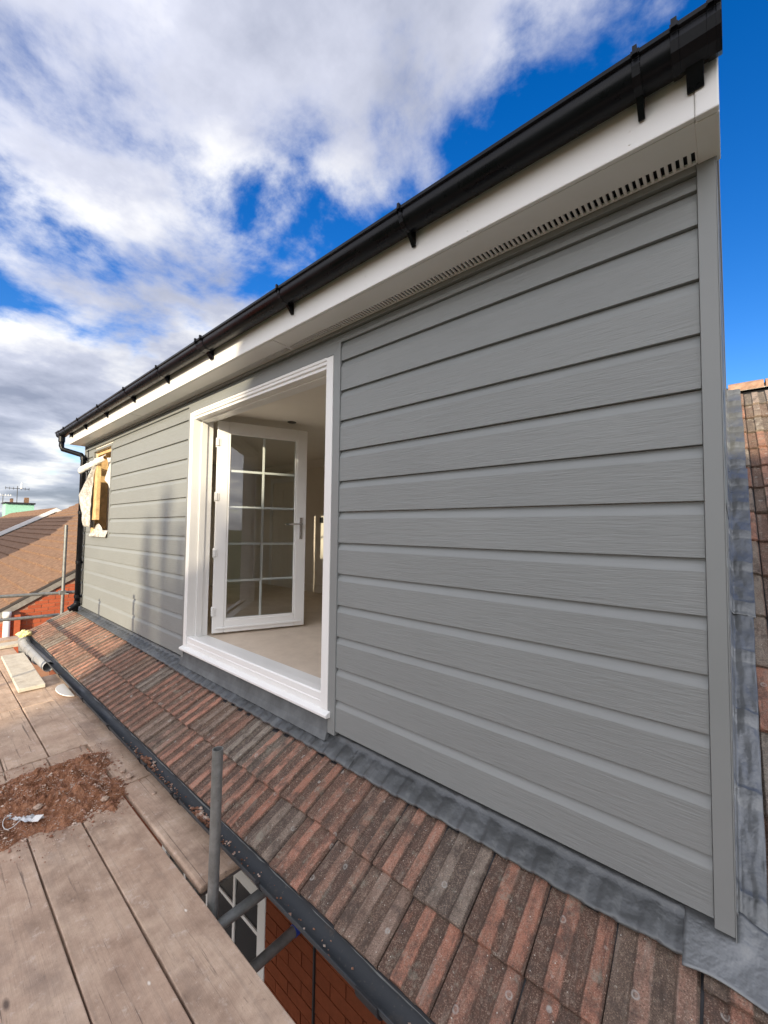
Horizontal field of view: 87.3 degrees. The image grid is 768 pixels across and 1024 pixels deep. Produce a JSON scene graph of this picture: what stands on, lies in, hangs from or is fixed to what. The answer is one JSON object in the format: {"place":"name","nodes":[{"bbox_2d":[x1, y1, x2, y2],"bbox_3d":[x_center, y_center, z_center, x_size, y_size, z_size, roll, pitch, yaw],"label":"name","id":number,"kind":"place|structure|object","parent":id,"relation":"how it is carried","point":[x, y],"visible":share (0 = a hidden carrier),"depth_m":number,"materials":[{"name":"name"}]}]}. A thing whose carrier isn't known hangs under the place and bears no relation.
{"place":"outdoors","nodes":[
{"label":"outdoors","id":0,"kind":"place"},
{"bbox_2d":[0,507,61,536],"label":"house","id":1,"kind":"structure","parent":0,"point":[10,522],"depth_m":23.06,"materials":[{"name":"tile"}]},
{"bbox_2d":[0,503,78,676],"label":"neighbour house","id":2,"kind":"structure","parent":0,"point":[31,557],"depth_m":10.23,"materials":[{"name":"orange brick"}]},
{"bbox_2d":[0,0,767,516],"label":"sky","id":3,"kind":"structure","parent":0,"point":[166,165],"materials":[{"name":"blue"}]},
{"bbox_3d":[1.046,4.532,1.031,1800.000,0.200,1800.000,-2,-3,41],"label":"ground","id":4,"kind":"structure","parent":0,"visible":0},
{"bbox_2d":[1,498,35,516],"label":"green house","id":5,"kind":"structure","parent":4,"relation":"on","point":[11,506],"depth_m":38.81,"materials":[{"name":"paint"}]},
{"bbox_2d":[60,525,67,613],"bbox_3d":[-5.310,2.308,6.593,0.048,4.190,0.063,-2,-3,41],"label":"scaffold tube","id":6,"kind":"object","parent":4,"relation":"on","point":[64,566],"visible":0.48,"depth_m":6.64,"materials":[{"name":"grey metal"}]},
{"bbox_2d":[0,613,59,621],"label":"scaffold tube","id":7,"kind":"object","parent":6,"relation":"attached to","point":[27,617],"visible":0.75,"depth_m":6.34,"materials":[{"name":"grey metal"}]},
{"bbox_2d":[0,591,74,597],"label":"scaffold tube","id":8,"kind":"object","parent":6,"relation":"attached to","point":[31,594],"visible":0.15,"depth_m":6.37,"materials":[{"name":"grey metal"}]},
{"bbox_2d":[58,590,68,594],"bbox_3d":[-5.292,1.329,6.650,0.142,0.060,0.122,-2,-3,41],"label":"scaffold coupler","id":9,"kind":"object","parent":6,"relation":"attached to","point":[62,592],"visible":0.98,"depth_m":6.63,"materials":[{"name":"grey metal"}]},
{"bbox_2d":[26,0,767,1023],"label":"house","id":10,"kind":"structure","parent":4,"relation":"on","point":[420,594],"depth_m":1.70,"materials":[{"name":"grey paint"}]},
{"bbox_2d":[15,629,52,671],"bbox_3d":[-4.455,1.793,5.109,1.549,0.374,0.191,-2,-3,41],"label":"waste pipe","id":11,"kind":"object","parent":10,"relation":"attached to","point":[30,652],"visible":0.98,"depth_m":5.11,"materials":[{"name":"grey plastic"}]},
{"bbox_2d":[79,458,96,526],"bbox_3d":[-4.177,-0.259,5.658,0.762,0.941,0.070,-1,-3,38],"label":"membrane sheet","id":12,"kind":"object","parent":10,"relation":"hanging from","point":[85,494],"visible":0.94,"depth_m":5.65,"materials":[{"name":"white plastic"}]},
{"bbox_2d":[78,455,104,473],"bbox_3d":[-4.040,-0.653,5.554,0.925,0.195,0.041,-1,-3,36],"label":"white flap","id":13,"kind":"object","parent":12,"relation":"attached to","point":[87,466],"visible":1,"depth_m":5.55,"materials":[{"name":"white plastic"}]},
{"bbox_2d":[92,462,101,519],"bbox_3d":[-3.943,-0.311,5.526,0.170,0.840,0.045,-2,-3,41],"label":"timber batten","id":14,"kind":"object","parent":10,"relation":"hanging from","point":[96,498],"visible":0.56,"depth_m":5.47,"materials":[{"name":"beige wood"}]},
{"bbox_2d":[89,524,107,536],"bbox_3d":[-3.889,0.248,5.472,0.760,0.181,0.042,-2,-3,41],"label":"sill wrap","id":15,"kind":"object","parent":10,"relation":"on","point":[97,531],"visible":1,"depth_m":5.46,"materials":[{"name":"white plastic"}]},
{"bbox_2d":[105,458,110,488],"bbox_3d":[-3.699,-0.324,5.426,0.351,0.858,0.042,-2,-3,41],"label":"white liner","id":16,"kind":"object","parent":10,"relation":"hanging from","point":[107,478],"visible":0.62,"depth_m":5.44,"materials":[{"name":"white plastic"}]},
{"bbox_2d":[162,845,266,981],"bbox_3d":[-1.172,2.733,2.680,1.398,1.188,0.066,-2,-3,41],"label":"window","id":17,"kind":"structure","parent":10,"relation":"in","point":[247,932],"depth_m":2.40,"materials":[{"name":"white plastic"}]},
{"bbox_2d":[194,868,240,897],"bbox_3d":[-1.235,1.788,1.508,0.048,0.048,1.720,-2,-3,41],"label":"scaffold tube","id":18,"kind":"object","parent":10,"relation":"attached to","point":[220,882],"depth_m":1.98,"materials":[{"name":"grey metal"}]},
{"bbox_2d":[123,775,238,893],"bbox_3d":[-1.189,1.775,2.317,1.105,0.038,0.248,-2,-3,41],"label":"scaffold board","id":19,"kind":"object","parent":18,"relation":"on","point":[178,831],"visible":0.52,"depth_m":2.21,"materials":[{"name":"brown wood"}]},
{"bbox_2d":[211,420,307,633],"bbox_3d":[-1.221,0.143,4.010,0.887,2.010,0.190,2,-3,-27],"label":"door leaf","id":20,"kind":"structure","parent":10,"relation":"in","point":[220,623],"depth_m":3.97,"materials":[{"name":"white plastic"}]},
{"bbox_2d":[123,737,410,1023],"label":"gutter silt","id":21,"kind":"object","parent":10,"relation":"on","point":[200,818],"visible":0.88,"depth_m":2.23,"materials":[{"name":"soil"}]},
{"bbox_2d":[250,926,295,972],"bbox_3d":[-1.032,2.069,1.351,0.048,0.048,1.770,-2,-3,41],"label":"scaffold tube","id":22,"kind":"object","parent":10,"relation":"attached to","point":[261,960],"visible":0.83,"depth_m":1.92,"materials":[{"name":"grey metal"}]},
{"bbox_2d":[291,924,300,937],"bbox_3d":[-0.447,2.106,2.031,0.055,0.055,0.024,-2,-3,41],"label":"tube end cap","id":23,"kind":"object","parent":22,"relation":"attached to","point":[298,932],"visible":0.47,"depth_m":2.01,"materials":[{"name":"blue plastic"}]},
{"bbox_2d":[271,482,293,587],"bbox_3d":[-1.733,0.384,6.993,0.716,1.804,0.012,-2,-3,41],"label":"inner door","id":24,"kind":"structure","parent":10,"relation":"in","point":[283,493],"depth_m":7.02,"materials":[{"name":"paint"}]},
{"bbox_3d":[-3.058,1.838,3.090,0.048,0.048,1.740,-2,-3,41],"label":"scaffold tube","id":25,"kind":"object","parent":10,"relation":"attached to","visible":0},
{"bbox_2d":[0,709,47,772],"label":"scaffold board","id":26,"kind":"object","parent":25,"relation":"on","point":[20,743],"visible":0.94,"depth_m":3.09,"materials":[{"name":"brown wood"}]},
{"bbox_2d":[22,700,88,756],"bbox_3d":[-2.795,1.808,3.395,1.173,0.039,0.235,-2,-3,41],"label":"scaffold board","id":27,"kind":"object","parent":25,"relation":"on","point":[54,728],"visible":0.89,"depth_m":3.32,"materials":[{"name":"brown wood"}]},
{"bbox_2d":[41,674,151,784],"bbox_3d":[-2.682,1.820,3.602,2.805,0.040,0.247,-2,-3,41],"label":"scaffold board","id":28,"kind":"object","parent":25,"relation":"on","point":[90,725],"visible":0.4,"depth_m":3.24,"materials":[{"name":"brown wood"}]},
{"bbox_2d":[55,684,73,696],"bbox_3d":[-3.208,1.783,4.019,0.373,0.009,0.104,4,-8,39],"label":"white offcut","id":29,"kind":"object","parent":28,"relation":"on","point":[62,689],"visible":1,"depth_m":4.00,"materials":[{"name":"white plastic"}]},
{"bbox_2d":[125,773,133,779],"bbox_3d":[-1.695,1.760,2.683,0.045,0.032,0.046,-2,-3,41],"label":"mortar lump","id":30,"kind":"object","parent":28,"relation":"on","point":[129,776],"visible":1,"depth_m":2.67,"materials":[{"name":"beige concrete"}]},
{"bbox_3d":[-4.953,1.888,4.721,0.048,0.048,1.740,-2,-3,41],"label":"scaffold tube","id":31,"kind":"object","parent":10,"relation":"attached to","visible":0},
{"bbox_2d":[0,672,20,712],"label":"scaffold board","id":32,"kind":"object","parent":31,"relation":"on","point":[8,701],"visible":0.94,"depth_m":3.87,"materials":[{"name":"brown wood"}]},
{"bbox_2d":[0,637,53,709],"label":"scaffold board","id":33,"kind":"object","parent":31,"relation":"on","point":[32,697],"visible":0.34,"depth_m":4.01,"materials":[{"name":"brown wood"}]},
{"bbox_2d":[1,652,45,692],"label":"loose plank","id":34,"kind":"object","parent":33,"relation":"on","point":[23,673],"visible":1,"depth_m":4.45,"materials":[{"name":"beige wood"}]},
{"bbox_3d":[0.959,1.731,-0.365,0.048,0.048,1.740,-2,-3,41],"label":"scaffold tube","id":35,"kind":"object","parent":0,"visible":0},
{"bbox_2d":[0,773,89,1023],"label":"scaffold board","id":36,"kind":"object","parent":35,"relation":"on","point":[38,985],"visible":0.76,"depth_m":1.56,"materials":[{"name":"brown wood"}]},
{"bbox_2d":[4,759,191,1023],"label":"scaffold board","id":37,"kind":"object","parent":35,"relation":"on","point":[119,976],"visible":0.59,"depth_m":1.64,"materials":[{"name":"brown wood"}]},
{"bbox_2d":[47,746,294,1023],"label":"scaffold board","id":38,"kind":"object","parent":35,"relation":"on","point":[211,974],"visible":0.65,"depth_m":1.67,"materials":[{"name":"brown wood"}]},
{"bbox_3d":[-4.810,1.833,4.503,3.303,0.040,0.227,-2,-3,41],"label":"scaffold board","id":39,"kind":"object","parent":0,"visible":0},
{"bbox_2d":[0,641,17,648],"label":"scaffold board","id":40,"kind":"object","parent":39,"relation":"on","point":[11,644],"visible":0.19,"depth_m":5.50,"materials":[{"name":"beige wood"}]},
{"bbox_2d":[0,636,18,642],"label":"scaffold board","id":41,"kind":"object","parent":39,"relation":"on","point":[8,639],"visible":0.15,"depth_m":5.78,"materials":[{"name":"beige wood"}]},
{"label":"pavement","id":42,"kind":"structure","parent":0,"visible":0},
{"bbox_2d":[207,746,222,918],"bbox_3d":[-0.788,2.613,1.788,0.048,3.058,0.075,3,-3,-36],"label":"scaffold tube","id":43,"kind":"object","parent":42,"relation":"on","point":[215,832],"visible":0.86,"depth_m":1.81,"materials":[{"name":"grey metal"}]},
{"bbox_2d":[217,889,266,928],"bbox_3d":[-1.073,1.819,1.397,0.048,0.050,1.765,-2,-3,41],"label":"scaffold tube","id":44,"kind":"object","parent":43,"relation":"attached to","point":[237,911],"depth_m":1.86,"materials":[{"name":"grey metal"}]},
{"bbox_3d":[-0.755,1.711,0.711,5.400,0.041,0.219,-2,-3,41],"label":"scaffold board","id":45,"kind":"object","parent":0,"visible":0},
{"bbox_2d":[0,741,144,896],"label":"soil heap","id":46,"kind":"object","parent":45,"relation":"on","point":[70,792],"visible":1,"depth_m":2.40,"materials":[{"name":"soil"}]},
{"bbox_2d":[2,816,24,829],"bbox_3d":[-2.022,1.685,2.199,0.103,0.033,0.093,-2,-3,41],"label":"wire loop","id":47,"kind":"object","parent":46,"relation":"on","point":[11,827],"visible":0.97,"depth_m":2.17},
{"bbox_2d":[7,813,43,821],"bbox_3d":[-2.085,1.691,2.240,0.391,0.028,0.052,0,-3,7],"label":"metal strap","id":48,"kind":"object","parent":46,"relation":"on","point":[27,818],"visible":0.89,"depth_m":2.22,"materials":[{"name":"silver metal"}]},
{"bbox_2d":[31,814,43,821],"bbox_3d":[-1.910,1.685,2.215,0.048,0.004,0.038,-7,15,5],"label":"white tag","id":49,"kind":"object","parent":48,"relation":"on","point":[36,818],"visible":1,"depth_m":2.21,"materials":[{"name":"white plastic"}]},
{"bbox_2d":[33,803,42,810],"bbox_3d":[-1.976,1.685,2.299,0.049,0.031,0.047,-2,-3,41],"label":"mortar lump","id":50,"kind":"object","parent":46,"relation":"on","point":[38,806],"visible":1,"depth_m":2.29,"materials":[{"name":"beige concrete"}]},
{"bbox_2d":[100,795,108,801],"bbox_3d":[-1.683,1.727,2.424,0.046,0.028,0.040,2,-3,-21],"label":"mortar lump","id":51,"kind":"object","parent":46,"relation":"on","point":[104,798],"visible":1,"depth_m":2.42,"materials":[{"name":"beige concrete"}]}
]}

